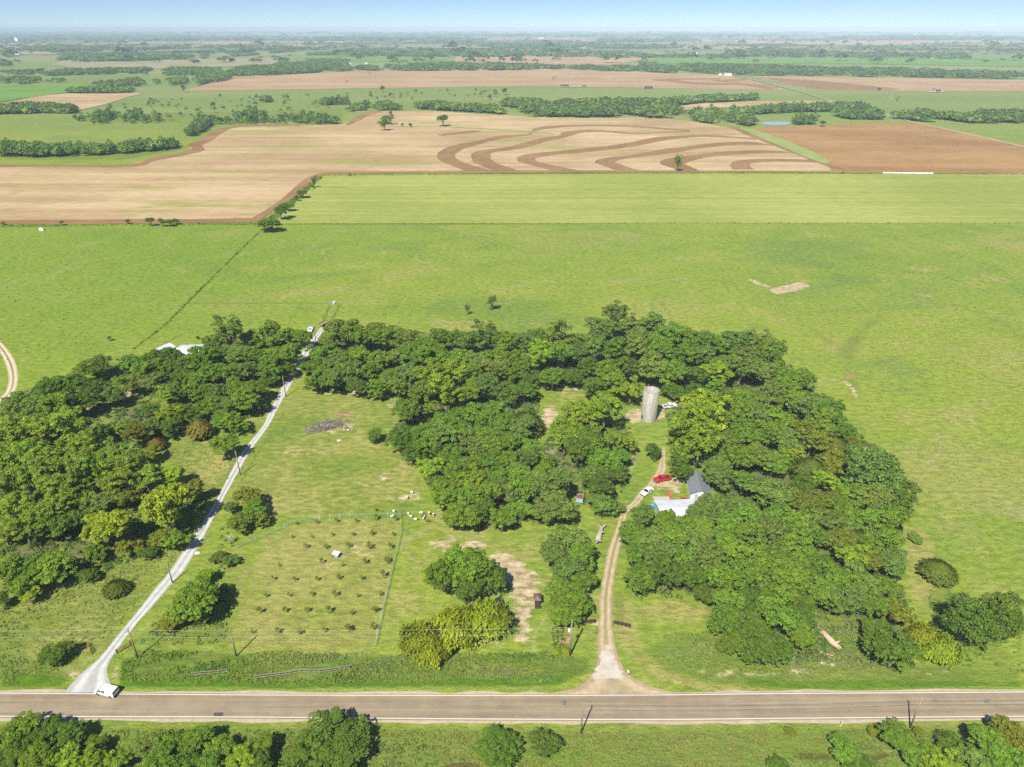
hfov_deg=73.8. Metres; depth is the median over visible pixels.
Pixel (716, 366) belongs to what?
broadleaf tree
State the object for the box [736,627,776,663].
broadleaf tree
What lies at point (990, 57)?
field
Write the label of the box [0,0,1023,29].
sky
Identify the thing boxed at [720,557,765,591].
broadleaf tree
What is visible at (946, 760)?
broadleaf tree
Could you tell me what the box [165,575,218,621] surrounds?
broadleaf tree
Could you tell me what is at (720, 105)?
field
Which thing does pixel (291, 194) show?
ploughed strip
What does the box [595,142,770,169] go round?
ploughed strip
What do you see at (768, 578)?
broadleaf tree
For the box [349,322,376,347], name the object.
broadleaf tree
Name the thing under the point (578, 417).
broadleaf tree
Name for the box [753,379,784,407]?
broadleaf tree
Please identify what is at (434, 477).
broadleaf tree
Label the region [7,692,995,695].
road edge line
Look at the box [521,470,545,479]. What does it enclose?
broadleaf tree
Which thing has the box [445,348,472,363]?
broadleaf tree
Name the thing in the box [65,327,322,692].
gravel lane
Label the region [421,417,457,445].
broadleaf tree
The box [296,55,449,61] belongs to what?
field
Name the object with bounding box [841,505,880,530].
broadleaf tree
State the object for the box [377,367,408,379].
broadleaf tree
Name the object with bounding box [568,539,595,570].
broadleaf tree
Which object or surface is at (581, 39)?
field
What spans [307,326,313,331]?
pickup truck
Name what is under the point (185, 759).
broadleaf tree
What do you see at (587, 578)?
broadleaf tree
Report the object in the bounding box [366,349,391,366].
broadleaf tree
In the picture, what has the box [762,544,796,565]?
broadleaf tree
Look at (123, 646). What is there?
metal gate
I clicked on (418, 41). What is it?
field
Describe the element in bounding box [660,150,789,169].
ploughed strip
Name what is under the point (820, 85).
field
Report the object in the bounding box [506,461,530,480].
broadleaf tree
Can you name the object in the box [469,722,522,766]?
broadleaf tree
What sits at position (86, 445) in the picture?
broadleaf tree
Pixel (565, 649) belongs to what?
shrub
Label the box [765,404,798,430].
broadleaf tree
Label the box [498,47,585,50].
field
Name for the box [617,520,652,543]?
broadleaf tree
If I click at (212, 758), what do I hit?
broadleaf tree
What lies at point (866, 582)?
broadleaf tree
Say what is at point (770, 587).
broadleaf tree
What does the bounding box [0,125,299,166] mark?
ploughed strip
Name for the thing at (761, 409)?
broadleaf tree
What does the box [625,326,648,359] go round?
broadleaf tree
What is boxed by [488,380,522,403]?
broadleaf tree
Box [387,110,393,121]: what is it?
field tree
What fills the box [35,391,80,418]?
broadleaf tree
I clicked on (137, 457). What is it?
broadleaf tree
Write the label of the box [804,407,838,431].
broadleaf tree
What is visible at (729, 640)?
broadleaf tree
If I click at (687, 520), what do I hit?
broadleaf tree
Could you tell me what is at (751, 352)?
broadleaf tree
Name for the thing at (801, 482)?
broadleaf tree
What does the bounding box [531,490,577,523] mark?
broadleaf tree
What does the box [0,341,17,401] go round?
field track
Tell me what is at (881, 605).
broadleaf tree
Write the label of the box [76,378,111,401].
broadleaf tree
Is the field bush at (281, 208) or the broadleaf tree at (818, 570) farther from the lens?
the field bush at (281, 208)
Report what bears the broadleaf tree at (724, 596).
on the ground
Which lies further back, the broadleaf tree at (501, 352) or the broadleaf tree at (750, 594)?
the broadleaf tree at (501, 352)
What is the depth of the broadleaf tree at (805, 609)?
157.35 m
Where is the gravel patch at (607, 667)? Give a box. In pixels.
[590,645,623,678]
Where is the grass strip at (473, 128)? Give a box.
[385,126,554,133]
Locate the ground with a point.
(290, 470)
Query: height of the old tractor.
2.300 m
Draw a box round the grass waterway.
[740,128,828,162]
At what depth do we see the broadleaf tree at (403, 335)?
287.40 m
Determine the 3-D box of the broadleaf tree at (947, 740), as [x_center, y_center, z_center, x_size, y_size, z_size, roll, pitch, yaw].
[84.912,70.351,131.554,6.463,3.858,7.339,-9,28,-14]
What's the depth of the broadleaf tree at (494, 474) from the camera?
202.28 m
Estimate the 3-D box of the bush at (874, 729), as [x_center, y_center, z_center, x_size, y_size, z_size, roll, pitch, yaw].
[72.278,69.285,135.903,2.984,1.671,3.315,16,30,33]
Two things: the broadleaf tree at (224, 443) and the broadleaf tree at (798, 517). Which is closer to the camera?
the broadleaf tree at (798, 517)
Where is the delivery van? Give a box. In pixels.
[94,683,119,697]
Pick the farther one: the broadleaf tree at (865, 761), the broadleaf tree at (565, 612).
the broadleaf tree at (565, 612)
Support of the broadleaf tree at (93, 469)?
on the ground
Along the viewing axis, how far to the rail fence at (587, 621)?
161.25 m
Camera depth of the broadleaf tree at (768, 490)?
195.12 m
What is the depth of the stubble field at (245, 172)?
722.57 m
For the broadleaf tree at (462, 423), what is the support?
on the ground
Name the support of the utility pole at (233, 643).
on the ground
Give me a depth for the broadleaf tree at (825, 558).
173.95 m
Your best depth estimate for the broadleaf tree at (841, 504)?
189.92 m
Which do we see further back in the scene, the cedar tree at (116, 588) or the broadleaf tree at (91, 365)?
the broadleaf tree at (91, 365)
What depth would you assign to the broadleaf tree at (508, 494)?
197.22 m
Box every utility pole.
[126,628,138,657]
[229,629,236,656]
[568,620,572,655]
[580,704,583,732]
[909,697,922,727]
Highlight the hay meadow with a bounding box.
[278,174,1023,222]
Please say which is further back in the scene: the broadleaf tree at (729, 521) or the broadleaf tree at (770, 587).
the broadleaf tree at (729, 521)
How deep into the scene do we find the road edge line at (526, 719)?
139.55 m
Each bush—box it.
[35,640,75,665]
[143,217,154,222]
[158,218,165,225]
[158,610,185,631]
[195,566,217,581]
[208,550,226,562]
[214,585,230,596]
[221,554,239,565]
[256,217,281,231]
[274,203,287,219]
[283,202,294,210]
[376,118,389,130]
[497,607,513,628]
[784,726,796,737]
[868,724,882,737]
[907,530,922,543]
[912,726,925,737]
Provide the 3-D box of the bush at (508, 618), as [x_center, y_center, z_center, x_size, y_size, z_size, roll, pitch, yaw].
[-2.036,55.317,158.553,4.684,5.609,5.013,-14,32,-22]
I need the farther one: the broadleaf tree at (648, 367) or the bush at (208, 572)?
the broadleaf tree at (648, 367)
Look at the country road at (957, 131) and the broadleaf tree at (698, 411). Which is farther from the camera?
the country road at (957, 131)
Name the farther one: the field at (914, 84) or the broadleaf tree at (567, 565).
the field at (914, 84)
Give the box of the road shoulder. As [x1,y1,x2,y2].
[0,688,1023,724]
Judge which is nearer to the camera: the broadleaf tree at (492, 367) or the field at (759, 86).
the broadleaf tree at (492, 367)
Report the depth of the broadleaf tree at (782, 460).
211.27 m
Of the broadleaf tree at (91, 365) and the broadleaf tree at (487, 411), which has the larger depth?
the broadleaf tree at (91, 365)
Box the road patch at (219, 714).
[214,712,222,715]
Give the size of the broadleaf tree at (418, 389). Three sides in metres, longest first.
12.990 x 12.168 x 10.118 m
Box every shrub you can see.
[551,646,561,655]
[561,646,568,653]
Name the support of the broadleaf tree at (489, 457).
on the ground
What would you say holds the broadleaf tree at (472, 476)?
on the ground
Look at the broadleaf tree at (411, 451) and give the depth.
215.49 m
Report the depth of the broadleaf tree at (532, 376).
263.42 m
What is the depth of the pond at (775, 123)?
1009.82 m
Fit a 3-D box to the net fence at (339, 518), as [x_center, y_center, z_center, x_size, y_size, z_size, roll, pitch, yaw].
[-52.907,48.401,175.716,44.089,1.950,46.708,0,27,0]
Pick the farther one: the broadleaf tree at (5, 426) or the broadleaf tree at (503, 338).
the broadleaf tree at (503, 338)
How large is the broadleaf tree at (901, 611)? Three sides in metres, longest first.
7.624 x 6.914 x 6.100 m
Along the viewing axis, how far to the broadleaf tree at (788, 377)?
255.99 m
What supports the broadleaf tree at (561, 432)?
on the ground
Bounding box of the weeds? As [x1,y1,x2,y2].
[0,171,1023,766]
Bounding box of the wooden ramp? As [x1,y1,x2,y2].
[666,491,673,499]
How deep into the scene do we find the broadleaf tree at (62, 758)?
127.55 m
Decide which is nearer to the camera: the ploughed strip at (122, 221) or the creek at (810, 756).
the creek at (810, 756)
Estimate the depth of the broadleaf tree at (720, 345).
284.35 m
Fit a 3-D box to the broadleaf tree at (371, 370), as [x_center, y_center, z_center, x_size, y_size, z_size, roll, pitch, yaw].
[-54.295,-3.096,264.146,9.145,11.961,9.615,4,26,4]
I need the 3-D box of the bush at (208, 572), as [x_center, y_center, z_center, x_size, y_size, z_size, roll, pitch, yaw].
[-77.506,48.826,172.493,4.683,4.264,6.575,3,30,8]
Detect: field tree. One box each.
[295,190,306,197]
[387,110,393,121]
[436,114,448,125]
[486,295,497,309]
[674,154,683,170]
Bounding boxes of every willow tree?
[396,619,445,665]
[418,640,447,669]
[430,603,480,656]
[460,596,511,645]
[900,620,938,651]
[919,631,965,669]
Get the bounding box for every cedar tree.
[100,578,130,599]
[147,437,167,450]
[184,418,215,439]
[508,411,545,438]
[788,457,826,487]
[810,435,852,460]
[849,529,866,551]
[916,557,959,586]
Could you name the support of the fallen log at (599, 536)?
on the ground
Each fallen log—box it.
[595,523,605,542]
[816,625,841,648]
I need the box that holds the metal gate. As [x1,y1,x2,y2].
[115,640,131,653]
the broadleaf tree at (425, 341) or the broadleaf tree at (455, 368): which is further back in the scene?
the broadleaf tree at (425, 341)
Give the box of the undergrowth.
[0,329,912,665]
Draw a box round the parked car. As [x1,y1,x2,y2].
[640,486,653,495]
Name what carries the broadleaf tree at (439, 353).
on the ground
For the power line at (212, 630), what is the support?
hanging from the utility pole at (132, 643)
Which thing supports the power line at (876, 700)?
hanging from the utility pole at (582, 718)
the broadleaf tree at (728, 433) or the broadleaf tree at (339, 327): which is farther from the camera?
the broadleaf tree at (339, 327)
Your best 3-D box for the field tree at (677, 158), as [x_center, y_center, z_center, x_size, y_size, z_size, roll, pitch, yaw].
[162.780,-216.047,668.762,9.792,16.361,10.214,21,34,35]
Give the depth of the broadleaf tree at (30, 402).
238.53 m
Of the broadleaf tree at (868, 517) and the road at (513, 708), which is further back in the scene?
the broadleaf tree at (868, 517)
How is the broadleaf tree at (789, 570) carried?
on the ground
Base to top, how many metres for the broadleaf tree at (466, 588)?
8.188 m
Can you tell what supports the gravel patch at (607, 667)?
on the dirt drive
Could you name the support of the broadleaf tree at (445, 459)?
on the ground
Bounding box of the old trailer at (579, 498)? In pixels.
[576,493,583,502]
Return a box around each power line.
[8,633,569,637]
[58,627,566,630]
[747,698,1021,703]
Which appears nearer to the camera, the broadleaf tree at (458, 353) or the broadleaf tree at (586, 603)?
the broadleaf tree at (586, 603)
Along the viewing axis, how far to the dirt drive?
158.41 m
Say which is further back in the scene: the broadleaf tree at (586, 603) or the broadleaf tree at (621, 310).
the broadleaf tree at (621, 310)
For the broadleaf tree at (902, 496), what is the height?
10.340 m
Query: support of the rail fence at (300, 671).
on the ground
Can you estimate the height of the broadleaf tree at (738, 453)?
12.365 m
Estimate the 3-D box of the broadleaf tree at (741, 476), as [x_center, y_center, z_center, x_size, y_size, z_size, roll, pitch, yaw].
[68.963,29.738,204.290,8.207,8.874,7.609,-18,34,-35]
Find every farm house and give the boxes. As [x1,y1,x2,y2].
[176,344,203,357]
[654,499,695,525]
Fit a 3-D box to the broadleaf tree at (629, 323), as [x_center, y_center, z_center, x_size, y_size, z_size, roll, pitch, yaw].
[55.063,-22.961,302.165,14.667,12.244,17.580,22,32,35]
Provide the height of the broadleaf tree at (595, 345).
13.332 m
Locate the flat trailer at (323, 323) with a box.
[318,320,328,325]
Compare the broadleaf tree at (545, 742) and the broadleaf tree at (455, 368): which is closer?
the broadleaf tree at (545, 742)
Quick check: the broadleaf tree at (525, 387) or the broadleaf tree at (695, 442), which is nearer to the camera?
the broadleaf tree at (695, 442)
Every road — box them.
[0,691,1023,720]
[737,76,832,100]
[884,114,1023,146]
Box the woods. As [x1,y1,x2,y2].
[0,30,1023,766]
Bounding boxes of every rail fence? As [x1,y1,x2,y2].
[191,669,227,675]
[254,665,349,678]
[580,618,595,623]
[613,620,630,627]
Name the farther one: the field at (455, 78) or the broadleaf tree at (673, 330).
the field at (455, 78)
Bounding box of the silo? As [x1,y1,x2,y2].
[641,386,659,422]
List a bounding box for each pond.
[495,595,504,606]
[761,122,790,124]
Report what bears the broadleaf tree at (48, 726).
on the ground
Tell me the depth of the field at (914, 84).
1743.26 m
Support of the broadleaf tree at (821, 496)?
on the ground
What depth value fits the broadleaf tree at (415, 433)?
223.48 m
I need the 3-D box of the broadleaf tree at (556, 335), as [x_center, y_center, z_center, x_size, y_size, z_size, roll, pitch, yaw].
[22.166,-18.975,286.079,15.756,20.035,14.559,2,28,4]
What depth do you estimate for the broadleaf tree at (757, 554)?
173.71 m
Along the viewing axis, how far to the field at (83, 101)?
1366.63 m
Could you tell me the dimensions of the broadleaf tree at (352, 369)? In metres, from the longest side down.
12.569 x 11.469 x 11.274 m
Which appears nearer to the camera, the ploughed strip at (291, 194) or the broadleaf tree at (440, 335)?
the broadleaf tree at (440, 335)
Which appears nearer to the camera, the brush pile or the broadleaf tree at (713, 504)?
the broadleaf tree at (713, 504)
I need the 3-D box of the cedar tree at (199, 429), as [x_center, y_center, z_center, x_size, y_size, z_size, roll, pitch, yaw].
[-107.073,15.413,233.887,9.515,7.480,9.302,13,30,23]
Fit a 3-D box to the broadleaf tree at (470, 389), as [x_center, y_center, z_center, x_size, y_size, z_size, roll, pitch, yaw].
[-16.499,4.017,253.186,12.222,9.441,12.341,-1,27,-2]
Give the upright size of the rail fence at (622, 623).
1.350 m
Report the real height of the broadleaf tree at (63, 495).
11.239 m
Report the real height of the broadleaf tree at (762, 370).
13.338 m
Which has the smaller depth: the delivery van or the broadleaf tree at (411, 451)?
the delivery van
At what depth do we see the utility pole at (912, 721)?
135.53 m
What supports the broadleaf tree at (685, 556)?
on the ground
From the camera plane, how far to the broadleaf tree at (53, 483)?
194.90 m
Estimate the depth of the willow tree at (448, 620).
152.97 m
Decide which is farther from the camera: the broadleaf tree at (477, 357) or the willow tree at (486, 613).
the broadleaf tree at (477, 357)
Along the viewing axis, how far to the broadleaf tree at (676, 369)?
259.54 m
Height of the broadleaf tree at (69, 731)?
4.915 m
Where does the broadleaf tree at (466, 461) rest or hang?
on the ground
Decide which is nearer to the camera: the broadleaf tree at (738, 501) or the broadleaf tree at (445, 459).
the broadleaf tree at (738, 501)
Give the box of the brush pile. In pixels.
[302,418,348,434]
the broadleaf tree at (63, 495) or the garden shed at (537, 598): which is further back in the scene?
the broadleaf tree at (63, 495)
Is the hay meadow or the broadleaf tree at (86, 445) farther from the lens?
the hay meadow
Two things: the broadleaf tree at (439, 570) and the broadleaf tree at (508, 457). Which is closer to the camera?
the broadleaf tree at (439, 570)
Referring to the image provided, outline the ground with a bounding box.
[0,30,1023,766]
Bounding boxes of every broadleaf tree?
[0,390,29,420]
[0,412,31,446]
[0,437,46,469]
[0,441,20,469]
[0,466,27,498]
[0,490,35,521]
[0,512,42,546]
[0,556,27,577]
[0,569,40,595]
[0,710,41,752]
[0,734,31,766]
[5,451,59,500]
[11,412,58,446]
[17,738,59,766]
[18,393,51,417]
[20,554,47,573]
[23,495,68,521]
[24,714,63,746]
[27,405,94,439]
[28,437,73,473]
[29,376,65,395]
[31,546,77,584]
[32,514,73,541]
[33,472,94,497]
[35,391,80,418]
[42,479,94,510]
[46,740,80,766]
[52,373,86,395]
[56,718,87,747]
[60,430,101,464]
[62,452,113,492]
[67,390,101,416]
[69,742,114,766]
[70,354,112,379]
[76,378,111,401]
[78,491,115,513]
[79,508,139,545]
[88,435,128,466]
[94,457,139,495]
[105,452,148,477]
[128,463,161,494]
[131,731,162,757]
[138,482,189,530]
[142,739,178,766]
[147,357,175,374]
[152,729,186,754]
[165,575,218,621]
[168,749,202,766]
[195,746,225,766]
[202,732,235,757]
[208,434,240,458]
[209,314,243,347]
[220,741,257,766]
[224,379,245,395]
[237,361,258,378]
[245,731,275,754]
[245,746,273,766]
[278,706,371,766]
[311,360,344,387]
[322,318,359,350]
[324,347,354,365]
[339,361,363,379]
[347,343,370,367]
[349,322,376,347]
[360,363,383,378]
[365,322,397,352]
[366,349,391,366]
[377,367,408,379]
[384,426,412,452]
[386,347,407,365]
[387,327,417,346]
[391,397,422,423]
[396,361,424,386]
[397,342,432,365]
[399,441,429,466]
[402,422,433,442]
[407,335,437,345]
[407,379,438,402]
[412,357,452,380]
[413,457,443,479]
[414,430,444,458]
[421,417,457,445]
[424,372,464,412]
[424,473,446,489]
[424,558,460,593]
[428,411,459,427]
[429,478,460,509]
[430,328,454,348]
[430,343,450,364]
[437,453,462,473]
[440,498,481,529]
[441,441,462,458]
[442,358,469,385]
[443,544,488,586]
[444,462,465,486]
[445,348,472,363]
[448,406,472,421]
[449,329,484,348]
[449,483,476,504]
[451,418,474,441]
[454,575,487,601]
[455,380,483,404]
[457,428,485,454]
[457,454,485,473]
[457,462,490,485]
[461,352,490,364]
[461,361,486,384]
[463,402,506,427]
[466,426,497,444]
[467,481,501,504]
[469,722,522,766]
[473,558,506,596]
[475,451,501,470]
[478,429,507,452]
[479,344,511,373]
[479,358,507,377]
[482,468,508,487]
[487,413,514,435]
[488,331,519,348]
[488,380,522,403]
[489,507,516,531]
[492,477,521,505]
[493,401,515,419]
[494,450,522,468]
[496,358,529,380]
[498,430,523,451]
[506,416,535,438]
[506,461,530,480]
[507,477,538,501]
[509,348,531,366]
[512,329,537,351]
[513,380,539,402]
[517,370,540,383]
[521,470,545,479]
[526,339,554,370]
[527,727,562,757]
[528,467,571,501]
[530,326,553,345]
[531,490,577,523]
[538,367,565,389]
[541,343,574,366]
[543,576,583,602]
[543,600,583,625]
[546,319,583,344]
[546,416,580,456]
[546,524,591,551]
[548,554,586,580]
[559,400,604,432]
[564,438,595,466]
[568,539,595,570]
[569,584,594,615]
[570,570,598,590]
[576,356,597,377]
[578,425,604,454]
[579,463,605,483]
[582,336,604,356]
[583,316,621,340]
[584,447,623,468]
[585,470,614,494]
[585,493,620,515]
[586,390,625,430]
[595,359,621,376]
[600,336,627,358]
[601,299,635,337]
[605,465,630,483]
[612,355,639,381]
[616,316,652,342]
[616,374,645,404]
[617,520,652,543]
[622,562,662,592]
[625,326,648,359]
[625,542,652,563]
[635,311,664,335]
[635,351,667,385]
[635,524,668,556]
[642,541,679,568]
[644,333,674,355]
[650,321,684,342]
[650,553,685,590]
[658,358,691,383]
[661,523,692,550]
[663,340,697,362]
[667,401,721,434]
[671,417,725,467]
[672,543,699,566]
[675,515,700,530]
[675,560,708,591]
[680,387,731,434]
[680,527,715,559]
[681,366,711,382]
[682,329,718,346]
[685,503,710,519]
[687,345,717,363]
[692,537,726,567]
[693,515,716,542]
[694,493,730,520]
[697,360,735,381]
[701,447,733,468]
[701,463,732,490]
[703,561,731,590]
[706,603,742,634]
[708,354,737,372]
[710,334,732,355]
[711,389,740,410]
[711,588,745,612]
[712,427,735,449]
[712,523,736,543]
[714,510,746,532]
[714,534,753,563]
[715,628,741,654]
[720,399,756,423]
[720,437,757,469]
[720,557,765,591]
[721,330,759,352]
[723,356,754,385]
[727,496,757,512]
[729,387,767,403]
[729,417,764,445]
[731,607,773,637]
[732,345,766,374]
[732,470,755,495]
[732,503,768,527]
[732,520,766,553]
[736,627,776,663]
[738,401,771,423]
[738,586,767,617]
[739,477,803,508]
[743,358,779,384]
[744,542,771,569]
[747,442,775,469]
[752,580,801,614]
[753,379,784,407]
[753,419,784,446]
[755,587,805,631]
[757,338,787,365]
[758,514,792,546]
[759,564,779,586]
[760,450,793,473]
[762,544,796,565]
[763,502,792,521]
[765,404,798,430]
[765,629,795,666]
[766,553,810,589]
[770,425,806,452]
[773,372,799,390]
[776,523,813,551]
[781,381,814,413]
[782,485,817,510]
[782,509,817,532]
[782,589,817,608]
[787,394,820,421]
[788,600,817,630]
[789,475,821,492]
[791,545,820,568]
[794,418,833,456]
[801,395,827,411]
[802,565,825,588]
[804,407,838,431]
[807,522,834,548]
[807,574,844,612]
[809,488,848,515]
[811,469,840,491]
[812,553,838,571]
[817,447,851,478]
[819,509,857,529]
[821,561,862,587]
[825,494,863,514]
[825,527,858,549]
[828,730,862,766]
[829,584,868,614]
[836,480,866,503]
[840,445,905,493]
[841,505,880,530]
[841,753,875,766]
[844,562,883,594]
[851,483,895,511]
[855,526,905,557]
[856,547,886,571]
[858,590,893,616]
[859,615,893,642]
[859,628,925,670]
[871,574,905,602]
[878,503,912,528]
[878,716,916,749]
[880,545,907,576]
[883,475,922,514]
[888,600,917,625]
[900,739,937,766]
[921,744,962,766]
[935,728,969,764]
[940,591,1003,646]
[952,742,991,766]
[967,722,1005,754]
[977,590,1023,642]
[985,742,1023,766]
[989,714,1023,751]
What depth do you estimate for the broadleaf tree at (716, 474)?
203.78 m
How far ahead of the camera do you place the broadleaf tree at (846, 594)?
160.28 m
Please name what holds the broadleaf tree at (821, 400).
on the ground
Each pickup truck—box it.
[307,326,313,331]
[653,474,671,482]
[661,402,677,408]
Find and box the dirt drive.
[546,446,683,693]
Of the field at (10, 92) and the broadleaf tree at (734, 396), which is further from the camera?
the field at (10, 92)
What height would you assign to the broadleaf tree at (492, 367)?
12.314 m
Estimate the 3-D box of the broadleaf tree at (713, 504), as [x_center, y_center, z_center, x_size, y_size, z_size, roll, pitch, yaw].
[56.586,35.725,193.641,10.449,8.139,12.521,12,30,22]
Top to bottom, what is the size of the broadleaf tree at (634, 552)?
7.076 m
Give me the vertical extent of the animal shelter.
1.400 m
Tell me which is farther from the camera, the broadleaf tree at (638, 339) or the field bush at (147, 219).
the field bush at (147, 219)
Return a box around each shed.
[156,343,175,356]
[534,593,541,608]
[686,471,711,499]
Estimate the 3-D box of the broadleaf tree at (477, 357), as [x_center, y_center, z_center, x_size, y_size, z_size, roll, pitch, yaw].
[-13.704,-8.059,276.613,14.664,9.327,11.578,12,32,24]
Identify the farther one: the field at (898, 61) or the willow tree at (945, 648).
the field at (898, 61)
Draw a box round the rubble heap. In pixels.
[343,424,354,430]
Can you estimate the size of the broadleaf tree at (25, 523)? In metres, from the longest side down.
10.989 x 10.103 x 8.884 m
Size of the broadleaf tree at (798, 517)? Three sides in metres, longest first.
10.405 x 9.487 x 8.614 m
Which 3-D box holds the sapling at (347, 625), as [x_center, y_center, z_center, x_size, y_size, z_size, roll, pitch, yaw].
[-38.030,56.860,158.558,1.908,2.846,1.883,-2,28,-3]
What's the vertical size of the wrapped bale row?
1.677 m
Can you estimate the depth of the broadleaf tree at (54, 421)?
220.65 m
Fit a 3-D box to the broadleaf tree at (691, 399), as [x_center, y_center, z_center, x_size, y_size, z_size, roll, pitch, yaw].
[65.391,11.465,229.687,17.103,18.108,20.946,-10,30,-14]
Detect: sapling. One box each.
[344,623,351,632]
[370,621,376,630]
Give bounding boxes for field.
[0,44,45,47]
[0,83,90,100]
[0,111,829,219]
[11,93,142,110]
[20,52,57,53]
[51,57,282,68]
[79,43,108,44]
[121,42,199,43]
[186,69,783,90]
[202,41,342,43]
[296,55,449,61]
[400,40,449,41]
[454,55,641,64]
[474,38,588,41]
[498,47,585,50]
[652,57,1023,66]
[655,78,775,85]
[673,45,765,48]
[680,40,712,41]
[682,101,835,109]
[715,79,777,88]
[735,39,1023,45]
[752,123,1023,173]
[753,76,1023,90]
[761,77,896,89]
[824,48,870,51]
[936,56,1023,59]
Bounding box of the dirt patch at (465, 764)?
[441,762,479,766]
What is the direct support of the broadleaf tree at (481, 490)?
on the ground
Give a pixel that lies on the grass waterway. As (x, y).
(795, 148)
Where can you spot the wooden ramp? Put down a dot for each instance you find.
(669, 494)
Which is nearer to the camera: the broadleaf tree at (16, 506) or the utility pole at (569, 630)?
the utility pole at (569, 630)
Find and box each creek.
[794,752,834,759]
[870,753,888,760]
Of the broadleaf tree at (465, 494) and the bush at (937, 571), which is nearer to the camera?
the bush at (937, 571)
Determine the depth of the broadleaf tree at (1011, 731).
131.60 m
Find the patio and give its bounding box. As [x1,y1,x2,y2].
[653,496,669,499]
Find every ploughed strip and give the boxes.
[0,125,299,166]
[0,218,254,223]
[250,172,326,221]
[327,170,830,173]
[345,111,381,124]
[437,125,689,170]
[437,130,477,135]
[471,130,689,169]
[516,135,755,169]
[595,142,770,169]
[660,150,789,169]
[729,126,847,170]
[730,159,815,168]
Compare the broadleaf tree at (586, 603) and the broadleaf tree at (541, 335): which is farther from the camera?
the broadleaf tree at (541, 335)
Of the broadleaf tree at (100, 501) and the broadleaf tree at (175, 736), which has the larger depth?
the broadleaf tree at (100, 501)
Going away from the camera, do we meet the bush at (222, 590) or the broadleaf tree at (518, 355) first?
the bush at (222, 590)
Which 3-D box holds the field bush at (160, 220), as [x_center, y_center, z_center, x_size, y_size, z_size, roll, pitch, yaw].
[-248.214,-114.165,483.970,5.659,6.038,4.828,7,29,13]
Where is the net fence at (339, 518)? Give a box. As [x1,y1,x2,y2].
[234,512,401,646]
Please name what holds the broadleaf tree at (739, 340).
on the ground
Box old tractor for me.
[671,397,679,402]
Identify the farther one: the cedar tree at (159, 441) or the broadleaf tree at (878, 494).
the cedar tree at (159, 441)
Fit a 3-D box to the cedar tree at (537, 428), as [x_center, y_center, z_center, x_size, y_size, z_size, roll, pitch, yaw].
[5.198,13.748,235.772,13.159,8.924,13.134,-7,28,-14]
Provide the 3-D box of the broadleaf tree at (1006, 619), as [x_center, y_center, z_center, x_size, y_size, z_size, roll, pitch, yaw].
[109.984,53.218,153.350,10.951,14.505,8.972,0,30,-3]
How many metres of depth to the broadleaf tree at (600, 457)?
210.87 m
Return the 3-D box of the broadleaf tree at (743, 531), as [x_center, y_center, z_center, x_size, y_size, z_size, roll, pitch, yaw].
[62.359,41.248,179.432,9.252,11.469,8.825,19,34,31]
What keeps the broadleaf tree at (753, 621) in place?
on the ground
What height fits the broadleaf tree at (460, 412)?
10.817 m
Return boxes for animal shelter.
[332,550,339,557]
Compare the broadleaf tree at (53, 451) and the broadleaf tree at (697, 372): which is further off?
the broadleaf tree at (697, 372)
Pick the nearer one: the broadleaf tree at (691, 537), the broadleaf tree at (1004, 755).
the broadleaf tree at (1004, 755)
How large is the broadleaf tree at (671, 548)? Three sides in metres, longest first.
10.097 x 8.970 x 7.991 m
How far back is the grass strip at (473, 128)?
960.02 m
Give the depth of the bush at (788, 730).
135.71 m
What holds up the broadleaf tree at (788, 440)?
on the ground
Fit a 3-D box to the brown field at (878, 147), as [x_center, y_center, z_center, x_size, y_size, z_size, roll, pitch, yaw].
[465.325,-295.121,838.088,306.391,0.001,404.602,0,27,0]
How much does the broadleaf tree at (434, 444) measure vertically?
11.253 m
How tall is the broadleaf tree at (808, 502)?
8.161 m
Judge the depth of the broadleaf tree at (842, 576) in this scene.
165.50 m
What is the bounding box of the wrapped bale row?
[882,172,933,173]
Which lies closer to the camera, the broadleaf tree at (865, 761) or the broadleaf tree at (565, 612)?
the broadleaf tree at (865, 761)
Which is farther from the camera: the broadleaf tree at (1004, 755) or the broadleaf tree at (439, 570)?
the broadleaf tree at (439, 570)
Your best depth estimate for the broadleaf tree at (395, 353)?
276.84 m
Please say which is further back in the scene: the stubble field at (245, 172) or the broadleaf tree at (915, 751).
the stubble field at (245, 172)
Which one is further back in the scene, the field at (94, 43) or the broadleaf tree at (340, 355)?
the field at (94, 43)
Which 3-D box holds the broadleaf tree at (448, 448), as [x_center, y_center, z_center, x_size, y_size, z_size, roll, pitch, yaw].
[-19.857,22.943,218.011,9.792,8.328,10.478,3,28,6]
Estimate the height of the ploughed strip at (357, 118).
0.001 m
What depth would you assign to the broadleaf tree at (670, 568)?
166.67 m
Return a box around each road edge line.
[0,716,1023,719]
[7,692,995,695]
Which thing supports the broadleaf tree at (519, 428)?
on the ground

